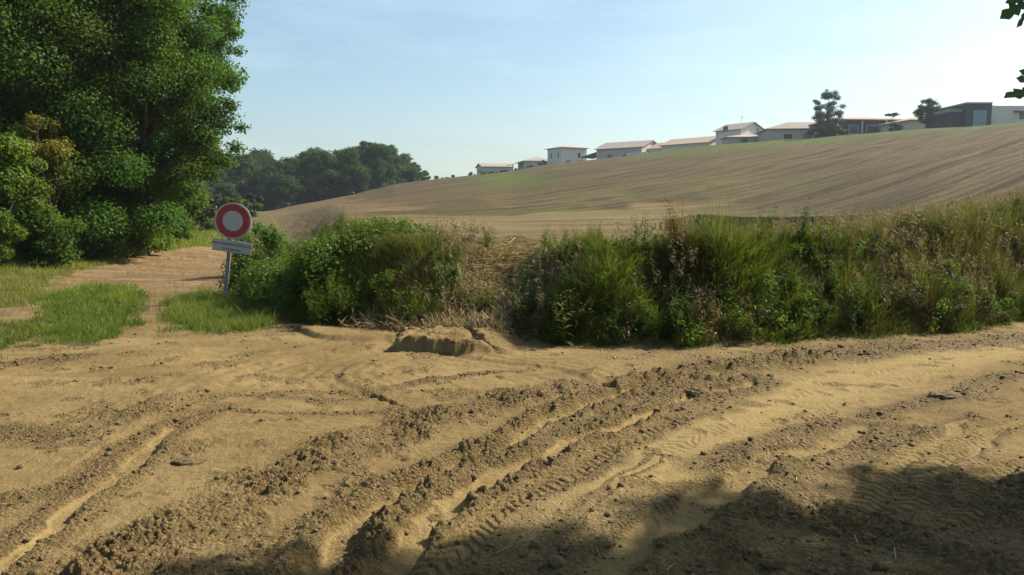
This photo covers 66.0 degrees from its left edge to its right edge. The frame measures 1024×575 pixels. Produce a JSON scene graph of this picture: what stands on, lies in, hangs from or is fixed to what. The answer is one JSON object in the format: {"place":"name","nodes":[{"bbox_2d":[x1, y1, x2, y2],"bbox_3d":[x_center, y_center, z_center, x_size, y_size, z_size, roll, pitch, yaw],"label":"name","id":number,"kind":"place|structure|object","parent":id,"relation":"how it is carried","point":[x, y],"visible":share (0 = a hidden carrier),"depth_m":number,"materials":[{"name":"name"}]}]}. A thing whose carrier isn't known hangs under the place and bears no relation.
{"place":"outdoors","nodes":[
{"label":"outdoors","id":0,"kind":"place"},
{"bbox_2d":[182,217,226,239],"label":"verge grass","id":1,"kind":"structure","parent":0,"point":[202,232],"depth_m":40.58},
{"bbox_2d":[0,122,1023,574],"bbox_3d":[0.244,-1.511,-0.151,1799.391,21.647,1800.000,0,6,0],"label":"ground","id":2,"kind":"structure","parent":0,"point":[846,174],"depth_m":5.90,"materials":[{"name":"soil"}]},
{"bbox_2d":[0,313,43,359],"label":"grass patch","id":3,"kind":"object","parent":2,"relation":"on","point":[23,332],"visible":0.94,"depth_m":10.01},
{"bbox_2d":[0,183,47,263],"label":"green bush","id":4,"kind":"object","parent":2,"relation":"on","point":[20,255],"visible":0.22,"depth_m":19.24,"materials":[{"name":"green plant"}]},
{"bbox_2d":[0,131,55,260],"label":"green bush","id":5,"kind":"object","parent":2,"relation":"on","point":[15,165],"visible":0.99,"depth_m":18.16,"materials":[{"name":"green plant"}]},
{"bbox_2d":[0,0,84,136],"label":"oak tree","id":6,"kind":"object","parent":2,"relation":"on","point":[7,2],"visible":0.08,"depth_m":21.85,"materials":[{"name":"green plant"}]},
{"bbox_2d":[9,110,76,211],"bbox_3d":[-11.912,-2.437,20.140,1.456,4.031,1.514,-4,7,-33],"label":"yellowing tree","id":7,"kind":"object","parent":2,"relation":"on","point":[40,127],"visible":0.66,"depth_m":19.96,"materials":[{"name":"green plant"}]},
{"bbox_2d":[8,198,88,265],"bbox_3d":[-11.390,-1.280,19.468,1.724,1.928,1.718,0,6,0],"label":"verge bush","id":8,"kind":"object","parent":2,"relation":"on","point":[47,236],"visible":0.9,"depth_m":19.16,"materials":[{"name":"green plant"}]},
{"bbox_2d":[57,215,100,260],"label":"verge bush","id":9,"kind":"object","parent":2,"relation":"on","point":[79,245],"visible":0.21,"depth_m":21.05,"materials":[{"name":"green plant"}]},
{"bbox_2d":[27,279,152,347],"bbox_3d":[-6.857,0.164,12.796,2.029,0.383,8.235,-3,6,-27],"label":"grass patch","id":10,"kind":"object","parent":2,"relation":"on","point":[106,323],"visible":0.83,"depth_m":11.62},
{"bbox_2d":[0,0,182,243],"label":"oak tree","id":11,"kind":"object","parent":2,"relation":"on","point":[22,40],"visible":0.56,"depth_m":20.78,"materials":[{"name":"green plant"}]},
{"bbox_2d":[0,2,198,210],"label":"oak tree","id":12,"kind":"object","parent":2,"relation":"on","point":[112,74],"visible":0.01,"depth_m":27.89,"materials":[{"name":"green plant"}]},
{"bbox_2d":[80,207,142,260],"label":"verge bush","id":13,"kind":"object","parent":2,"relation":"on","point":[111,247],"visible":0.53,"depth_m":21.75,"materials":[{"name":"green plant"}]},
{"bbox_2d":[0,235,223,346],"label":"verge grass","id":14,"kind":"structure","parent":2,"relation":"on","point":[179,243],"depth_m":16.19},
{"bbox_2d":[0,0,251,255],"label":"oak tree","id":15,"kind":"object","parent":2,"relation":"on","point":[172,60],"visible":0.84,"depth_m":22.58,"materials":[{"name":"green plant"}]},
{"bbox_2d":[102,195,166,257],"bbox_3d":[-11.379,-1.697,23.191,2.278,2.054,1.755,0,6,0],"label":"verge bush","id":16,"kind":"object","parent":2,"relation":"on","point":[141,243],"visible":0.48,"depth_m":23.08,"materials":[{"name":"green plant"}]},
{"bbox_2d":[118,200,178,254],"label":"verge bush","id":17,"kind":"object","parent":2,"relation":"on","point":[163,245],"visible":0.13,"depth_m":24.53,"materials":[{"name":"green plant"}]},
{"bbox_2d":[100,0,249,239],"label":"oak tree","id":18,"kind":"object","parent":2,"relation":"on","point":[194,210],"visible":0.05,"depth_m":33.21,"materials":[{"name":"green plant"}]},
{"bbox_2d":[157,203,196,242],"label":"verge bush","id":19,"kind":"object","parent":2,"relation":"on","point":[185,234],"visible":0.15,"depth_m":29.66,"materials":[{"name":"green plant"}]},
{"bbox_2d":[171,455,207,465],"bbox_3d":[-2.042,1.098,4.986,0.227,0.043,0.156,0,6,0],"label":"stone","id":20,"kind":"object","parent":2,"relation":"on","point":[189,460],"visible":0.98,"depth_m":4.95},
{"bbox_2d":[195,205,216,229],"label":"loose shrub","id":21,"kind":"object","parent":2,"relation":"on","point":[206,213],"visible":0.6,"depth_m":45.19,"materials":[{"name":"green plant"}]},
{"bbox_2d":[150,279,283,336],"bbox_3d":[-4.650,0.062,12.485,2.156,0.623,5.739,-3,6,-25],"label":"grass patch","id":22,"kind":"object","parent":2,"relation":"on","point":[209,309],"visible":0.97,"depth_m":11.45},
{"bbox_2d":[206,165,236,194],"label":"tree","id":23,"kind":"object","parent":2,"relation":"on","point":[222,175],"visible":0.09,"depth_m":139.04,"materials":[{"name":"green plant"}]},
{"bbox_2d":[211,183,239,199],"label":"tree","id":24,"kind":"object","parent":2,"relation":"on","point":[224,190],"visible":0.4,"depth_m":110.56,"materials":[{"name":"green plant"}]},
{"bbox_2d":[212,202,251,297],"bbox_3d":[-4.734,-0.393,13.267,0.669,2.077,0.082,7,6,-1],"label":"road sign","id":25,"kind":"object","parent":2,"relation":"on","point":[232,220],"visible":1,"depth_m":13.17,"materials":[{"name":"metal"}]},
{"bbox_2d":[204,192,263,211],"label":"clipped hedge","id":26,"kind":"object","parent":2,"relation":"on","point":[217,198],"visible":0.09,"depth_m":71.35,"materials":[{"name":"green plant"}]},
{"bbox_2d":[218,196,263,218],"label":"loose shrub","id":27,"kind":"object","parent":2,"relation":"on","point":[245,203],"visible":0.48,"depth_m":55.94,"materials":[{"name":"green plant"}]},
{"bbox_2d":[220,153,263,211],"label":"tree","id":28,"kind":"object","parent":2,"relation":"on","point":[247,167],"visible":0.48,"depth_m":142.94,"materials":[{"name":"green plant"}]},
{"bbox_2d":[219,218,293,274],"bbox_3d":[-5.935,-0.718,18.602,1.836,1.846,2.089,0,6,0],"label":"bank bush","id":29,"kind":"object","parent":2,"relation":"on","point":[255,231],"visible":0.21,"depth_m":18.41,"materials":[{"name":"green plant"}]},
{"bbox_2d":[244,152,275,211],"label":"tree","id":30,"kind":"object","parent":2,"relation":"on","point":[264,158],"visible":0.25,"depth_m":149.05,"materials":[{"name":"green plant"}]},
{"bbox_2d":[214,223,307,298],"bbox_3d":[-4.186,-0.238,13.849,1.716,1.773,1.576,2,6,23],"label":"bank bush","id":31,"kind":"object","parent":2,"relation":"on","point":[272,239],"visible":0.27,"depth_m":13.73,"materials":[{"name":"green plant"}]},
{"bbox_2d":[228,257,302,307],"bbox_3d":[-3.720,0.103,12.983,1.825,1.261,1.924,0,6,0],"label":"bank bush","id":32,"kind":"object","parent":2,"relation":"on","point":[251,276],"visible":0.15,"depth_m":12.41,"materials":[{"name":"green plant"}]},
{"bbox_2d":[252,159,299,210],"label":"tree","id":33,"kind":"object","parent":2,"relation":"on","point":[273,183],"visible":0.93,"depth_m":141.52,"materials":[{"name":"green plant"}]},
{"bbox_2d":[247,255,328,313],"bbox_3d":[-3.085,-0.046,12.237,1.676,1.088,1.795,0,6,0],"label":"bank bush","id":34,"kind":"object","parent":2,"relation":"on","point":[281,288],"visible":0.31,"depth_m":11.73,"materials":[{"name":"green plant"}]},
{"bbox_2d":[272,156,315,206],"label":"tree","id":35,"kind":"object","parent":2,"relation":"on","point":[293,165],"visible":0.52,"depth_m":145.50,"materials":[{"name":"green plant"}]},
{"bbox_2d":[293,151,330,202],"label":"tree","id":36,"kind":"object","parent":2,"relation":"on","point":[302,156],"visible":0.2,"depth_m":150.50,"materials":[{"name":"green plant"}]},
{"bbox_2d":[304,282,334,325],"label":"leafy weed","id":37,"kind":"object","parent":2,"relation":"on","point":[317,317],"visible":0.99,"depth_m":10.58,"materials":[{"name":"green plant"}]},
{"bbox_2d":[303,149,342,202],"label":"tree","id":38,"kind":"object","parent":2,"relation":"on","point":[319,161],"visible":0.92,"depth_m":146.82,"materials":[{"name":"green plant"}]},
{"bbox_2d":[304,257,345,323],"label":"leafy weed","id":39,"kind":"object","parent":2,"relation":"on","point":[324,296],"visible":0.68,"depth_m":10.90,"materials":[{"name":"green plant"}]},
{"bbox_2d":[282,225,380,287],"bbox_3d":[-2.539,-0.439,12.133,1.746,1.083,1.868,0,6,0],"label":"bank bush","id":40,"kind":"object","parent":2,"relation":"on","point":[321,250],"visible":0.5,"depth_m":11.54,"materials":[{"name":"green plant"}]},
{"bbox_2d":[321,149,351,197],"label":"tree","id":41,"kind":"object","parent":2,"relation":"on","point":[339,160],"visible":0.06,"depth_m":153.60,"materials":[{"name":"green plant"}]},
{"bbox_2d":[324,272,361,323],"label":"leafy weed","id":42,"kind":"object","parent":2,"relation":"on","point":[337,315],"visible":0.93,"depth_m":10.79,"materials":[{"name":"green plant"}]},
{"bbox_2d":[333,146,372,195],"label":"tree","id":43,"kind":"object","parent":2,"relation":"on","point":[355,173],"visible":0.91,"depth_m":149.13,"materials":[{"name":"green plant"}]},
{"bbox_2d":[354,140,389,190],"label":"tree","id":44,"kind":"object","parent":2,"relation":"on","point":[364,151],"visible":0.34,"depth_m":156.23,"materials":[{"name":"green plant"}]},
{"bbox_2d":[367,142,398,188],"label":"tree","id":45,"kind":"object","parent":2,"relation":"on","point":[377,157],"visible":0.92,"depth_m":155.29,"materials":[{"name":"green plant"}]},
{"bbox_2d":[336,213,437,258],"bbox_3d":[-2.021,-0.730,12.203,1.524,0.840,1.522,6,8,44],"label":"bank bush","id":46,"kind":"object","parent":2,"relation":"on","point":[394,223],"visible":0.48,"depth_m":11.87,"materials":[{"name":"green plant"}]},
{"bbox_2d":[383,144,407,184],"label":"tree","id":47,"kind":"object","parent":2,"relation":"on","point":[399,163],"visible":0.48,"depth_m":160.14,"materials":[{"name":"green plant"}]},
{"bbox_2d":[399,153,419,182],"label":"tree","id":48,"kind":"object","parent":2,"relation":"on","point":[411,172],"visible":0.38,"depth_m":165.06,"materials":[{"name":"green plant"}]},
{"bbox_2d":[321,226,570,339],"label":"straw litter","id":49,"kind":"object","parent":2,"relation":"on","point":[465,318],"visible":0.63,"depth_m":10.91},
{"bbox_2d":[465,270,498,313],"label":"leafy weed","id":50,"kind":"object","parent":2,"relation":"on","point":[486,302],"visible":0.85,"depth_m":10.54,"materials":[{"name":"green plant"}]},
{"bbox_2d":[475,163,513,174],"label":"house","id":51,"kind":"structure","parent":2,"relation":"on","point":[488,167],"depth_m":229.37,"materials":[{"name":"grey tile"}]},
{"bbox_2d":[0,322,1023,574],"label":"mud clods","id":52,"kind":"object","parent":2,"relation":"on","point":[766,564],"visible":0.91,"depth_m":4.62,"materials":[{"name":"soil"}]},
{"bbox_2d":[3,324,1022,574],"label":"straw bits","id":53,"kind":"object","parent":2,"relation":"on","point":[521,446],"visible":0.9,"depth_m":5.03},
{"bbox_2d":[509,281,529,331],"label":"tall weed","id":54,"kind":"object","parent":2,"relation":"on","point":[517,320],"visible":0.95,"depth_m":9.86,"materials":[{"name":"green plant"}]},
{"bbox_2d":[511,245,536,292],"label":"tall weed","id":55,"kind":"object","parent":2,"relation":"on","point":[526,272],"visible":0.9,"depth_m":10.63,"materials":[{"name":"green plant"}]},
{"bbox_2d":[507,157,546,168],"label":"house","id":56,"kind":"structure","parent":2,"relation":"on","point":[534,161],"depth_m":215.68,"materials":[{"name":"paint"}]},
{"bbox_2d":[545,145,589,163],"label":"house","id":57,"kind":"structure","parent":2,"relation":"on","point":[560,154],"depth_m":202.65,"materials":[{"name":"paint"}]},
{"bbox_2d":[546,288,593,347],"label":"wispy plant","id":58,"kind":"object","parent":2,"relation":"on","point":[571,320],"visible":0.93,"depth_m":9.25,"materials":[{"name":"green plant"}]},
{"bbox_2d":[600,291,622,329],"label":"tall weed","id":59,"kind":"object","parent":2,"relation":"on","point":[614,321],"visible":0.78,"depth_m":9.33,"materials":[{"name":"green plant"}]},
{"bbox_2d":[602,265,621,316],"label":"tall weed","id":60,"kind":"object","parent":2,"relation":"on","point":[612,293],"visible":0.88,"depth_m":9.43,"materials":[{"name":"green plant"}]},
{"bbox_2d":[581,140,655,159],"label":"house","id":61,"kind":"structure","parent":2,"relation":"on","point":[614,149],"depth_m":190.37,"materials":[{"name":"grey tile"}]},
{"bbox_2d":[625,215,642,262],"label":"tall weed","id":62,"kind":"object","parent":2,"relation":"on","point":[634,249],"visible":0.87,"depth_m":10.06,"materials":[{"name":"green plant"}]},
{"bbox_2d":[636,302,649,339],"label":"tall weed","id":63,"kind":"object","parent":2,"relation":"on","point":[640,333],"visible":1,"depth_m":9.20,"materials":[{"name":"green plant"}]},
{"bbox_2d":[632,211,659,256],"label":"tall weed","id":64,"kind":"object","parent":2,"relation":"on","point":[644,245],"visible":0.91,"depth_m":10.23,"materials":[{"name":"green plant"}]},
{"bbox_2d":[276,196,1023,349],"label":"bank grass","id":65,"kind":"structure","parent":2,"relation":"on","point":[744,253],"depth_m":10.13,"materials":[{"name":"plant"}]},
{"bbox_2d":[282,195,1023,348],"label":"undergrowth","id":66,"kind":"object","parent":2,"relation":"on","point":[387,278],"visible":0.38,"depth_m":10.47,"materials":[{"name":"green plant"}]},
{"bbox_2d":[286,276,1021,349],"bbox_3d":[3.656,0.005,12.721,17.750,0.768,7.686,0,6,0],"label":"bank fringe","id":67,"kind":"object","parent":2,"relation":"on","point":[965,328],"visible":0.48,"depth_m":10.15,"materials":[{"name":"green plant"}]},
{"bbox_2d":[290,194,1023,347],"bbox_3d":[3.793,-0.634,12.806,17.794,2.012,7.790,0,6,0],"label":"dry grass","id":68,"kind":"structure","parent":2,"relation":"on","point":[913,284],"depth_m":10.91,"materials":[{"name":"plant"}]},
{"bbox_2d":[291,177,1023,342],"bbox_3d":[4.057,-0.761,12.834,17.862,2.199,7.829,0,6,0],"label":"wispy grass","id":69,"kind":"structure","parent":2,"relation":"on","point":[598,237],"depth_m":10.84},
{"bbox_2d":[651,300,676,339],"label":"tall weed","id":70,"kind":"object","parent":2,"relation":"on","point":[658,324],"visible":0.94,"depth_m":9.24,"materials":[{"name":"green plant"}]},
{"bbox_2d":[655,239,679,274],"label":"tall weed","id":71,"kind":"object","parent":2,"relation":"on","point":[667,265],"visible":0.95,"depth_m":10.00,"materials":[{"name":"green plant"}]},
{"bbox_2d":[661,198,691,245],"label":"red weed","id":72,"kind":"object","parent":2,"relation":"on","point":[673,227],"visible":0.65,"depth_m":10.39,"materials":[{"name":"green plant"}]},
{"bbox_2d":[330,200,1023,344],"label":"withered undergrowth","id":73,"kind":"object","parent":2,"relation":"on","point":[711,294],"visible":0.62,"depth_m":10.39,"materials":[{"name":"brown plant"}]},
{"bbox_2d":[674,286,696,335],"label":"tall weed","id":74,"kind":"object","parent":2,"relation":"on","point":[684,319],"visible":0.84,"depth_m":9.27,"materials":[{"name":"green plant"}]},
{"bbox_2d":[658,136,715,150],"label":"house","id":75,"kind":"structure","parent":2,"relation":"on","point":[671,144],"depth_m":177.06,"materials":[{"name":"white tile"}]},
{"bbox_2d":[668,206,712,264],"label":"red weed","id":76,"kind":"object","parent":2,"relation":"on","point":[675,224],"visible":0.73,"depth_m":10.11,"materials":[{"name":"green plant"}]},
{"bbox_2d":[686,387,705,397],"bbox_3d":[1.594,0.929,6.828,0.238,0.127,0.152,0,6,0],"label":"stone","id":77,"kind":"object","parent":2,"relation":"on","point":[693,392],"visible":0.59,"depth_m":6.78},
{"bbox_2d":[699,228,719,276],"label":"tall weed","id":78,"kind":"object","parent":2,"relation":"on","point":[713,253],"visible":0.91,"depth_m":9.91,"materials":[{"name":"green plant"}]},
{"bbox_2d":[707,236,725,285],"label":"tall weed","id":79,"kind":"object","parent":2,"relation":"on","point":[715,278],"visible":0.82,"depth_m":9.90,"materials":[{"name":"green plant"}]},
{"bbox_2d":[423,184,1023,328],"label":"seed heads","id":80,"kind":"object","parent":2,"relation":"on","point":[906,211],"visible":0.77,"depth_m":11.15,"materials":[{"name":"plant"}]},
{"bbox_2d":[713,122,763,144],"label":"house","id":81,"kind":"structure","parent":2,"relation":"on","point":[747,128],"depth_m":167.16,"materials":[{"name":"paint"}]},
{"bbox_2d":[720,135,757,143],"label":"house","id":82,"kind":"structure","parent":2,"relation":"on","point":[738,139],"depth_m":155.50,"materials":[{"name":"paint"}]},
{"bbox_2d":[761,205,777,252],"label":"tall weed","id":83,"kind":"object","parent":2,"relation":"on","point":[771,228],"visible":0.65,"depth_m":10.49,"materials":[{"name":"green plant"}]},
{"bbox_2d":[765,276,787,326],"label":"tall weed","id":84,"kind":"object","parent":2,"relation":"on","point":[782,302],"visible":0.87,"depth_m":9.63,"materials":[{"name":"green plant"}]},
{"bbox_2d":[755,122,817,141],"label":"house","id":85,"kind":"structure","parent":2,"relation":"on","point":[791,130],"depth_m":146.04,"materials":[{"name":"paint"}]},
{"bbox_2d":[793,198,811,244],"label":"tall weed","id":86,"kind":"object","parent":2,"relation":"on","point":[802,228],"visible":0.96,"depth_m":10.75,"materials":[{"name":"green plant"}]},
{"bbox_2d":[791,272,817,317],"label":"tall weed","id":87,"kind":"object","parent":2,"relation":"on","point":[805,295],"visible":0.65,"depth_m":9.80,"materials":[{"name":"green plant"}]},
{"bbox_2d":[795,202,818,246],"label":"tall weed","id":88,"kind":"object","parent":2,"relation":"on","point":[807,229],"visible":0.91,"depth_m":10.78,"materials":[{"name":"green plant"}]},
{"bbox_2d":[805,127,825,137],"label":"garden bush","id":89,"kind":"object","parent":2,"relation":"on","point":[811,131],"visible":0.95,"depth_m":130.69,"materials":[{"name":"green plant"}]},
{"bbox_2d":[810,89,846,136],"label":"sparse tree","id":90,"kind":"object","parent":2,"relation":"on","point":[821,117],"visible":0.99,"depth_m":129.18,"materials":[{"name":"green plant"}]},
{"bbox_2d":[818,255,839,292],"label":"tall weed","id":91,"kind":"object","parent":2,"relation":"on","point":[828,286],"visible":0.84,"depth_m":10.29,"materials":[{"name":"green plant"}]},
{"bbox_2d":[820,221,840,267],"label":"tall weed","id":92,"kind":"object","parent":2,"relation":"on","point":[832,249],"visible":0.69,"depth_m":10.64,"materials":[{"name":"green plant"}]},
{"bbox_2d":[826,256,846,301],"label":"tall weed","id":93,"kind":"object","parent":2,"relation":"on","point":[830,290],"visible":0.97,"depth_m":10.09,"materials":[{"name":"green plant"}]},
{"bbox_2d":[835,293,860,334],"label":"tall weed","id":94,"kind":"object","parent":2,"relation":"on","point":[854,325],"visible":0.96,"depth_m":9.81,"materials":[{"name":"green plant"}]},
{"bbox_2d":[810,117,902,137],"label":"house","id":95,"kind":"structure","parent":2,"relation":"on","point":[858,125],"depth_m":138.73,"materials":[{"name":"paint"}]},
{"bbox_2d":[866,125,879,133],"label":"window","id":96,"kind":"structure","parent":95,"relation":"in","point":[869,128],"depth_m":138.87,"materials":[{"name":"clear glass"}]},
{"bbox_2d":[848,278,868,321],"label":"tall weed","id":97,"kind":"object","parent":2,"relation":"on","point":[860,316],"visible":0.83,"depth_m":9.93,"materials":[{"name":"green plant"}]},
{"bbox_2d":[847,282,873,326],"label":"tall weed","id":98,"kind":"object","parent":2,"relation":"on","point":[862,315],"visible":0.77,"depth_m":9.97,"materials":[{"name":"green plant"}]},
{"bbox_2d":[859,214,884,258],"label":"tall weed","id":99,"kind":"object","parent":2,"relation":"on","point":[875,247],"visible":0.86,"depth_m":11.08,"materials":[{"name":"green plant"}]},
{"bbox_2d":[876,271,895,314],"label":"tall weed","id":100,"kind":"object","parent":2,"relation":"on","point":[881,301],"visible":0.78,"depth_m":10.25,"materials":[{"name":"green plant"}]},
{"bbox_2d":[888,122,903,131],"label":"garden bush","id":101,"kind":"object","parent":2,"relation":"on","point":[897,126],"visible":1,"depth_m":124.76,"materials":[{"name":"green plant"}]},
{"bbox_2d":[881,277,915,318],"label":"wispy plant","id":102,"kind":"object","parent":2,"relation":"on","point":[896,306],"visible":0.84,"depth_m":10.31,"materials":[{"name":"green plant"}]},
{"bbox_2d":[877,117,924,131],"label":"house","id":103,"kind":"structure","parent":2,"relation":"on","point":[913,123],"depth_m":130.28,"materials":[{"name":"paint"}]},
{"bbox_2d":[912,97,942,128],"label":"round pine","id":104,"kind":"object","parent":2,"relation":"on","point":[929,108],"visible":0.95,"depth_m":121.29,"materials":[{"name":"plant"}]},
{"bbox_2d":[928,391,962,399],"bbox_3d":[3.743,0.932,6.800,0.309,0.064,0.205,0,6,0],"label":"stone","id":105,"kind":"object","parent":2,"relation":"on","point":[942,395],"visible":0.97,"depth_m":6.75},
{"bbox_2d":[925,102,1023,128],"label":"modern house","id":106,"kind":"structure","parent":2,"relation":"on","point":[967,114],"depth_m":116.04,"materials":[{"name":"grey concrete"}]},
{"bbox_2d":[973,110,986,125],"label":"window","id":107,"kind":"structure","parent":106,"relation":"in","point":[976,113],"depth_m":115.44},
{"bbox_2d":[1000,0,1023,98],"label":"shade tree","id":108,"kind":"object","parent":2,"relation":"on","point":[1014,8],"visible":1,"depth_m":3.41,"materials":[{"name":"green plant"}]},
{"bbox_2d":[190,0,1023,182],"label":"sky","id":109,"kind":"structure","parent":0,"point":[455,86],"materials":[{"name":"blue"}]},
{"bbox_2d":[599,318,1023,359],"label":"gravel","id":110,"kind":"structure","parent":0,"point":[827,339],"depth_m":9.11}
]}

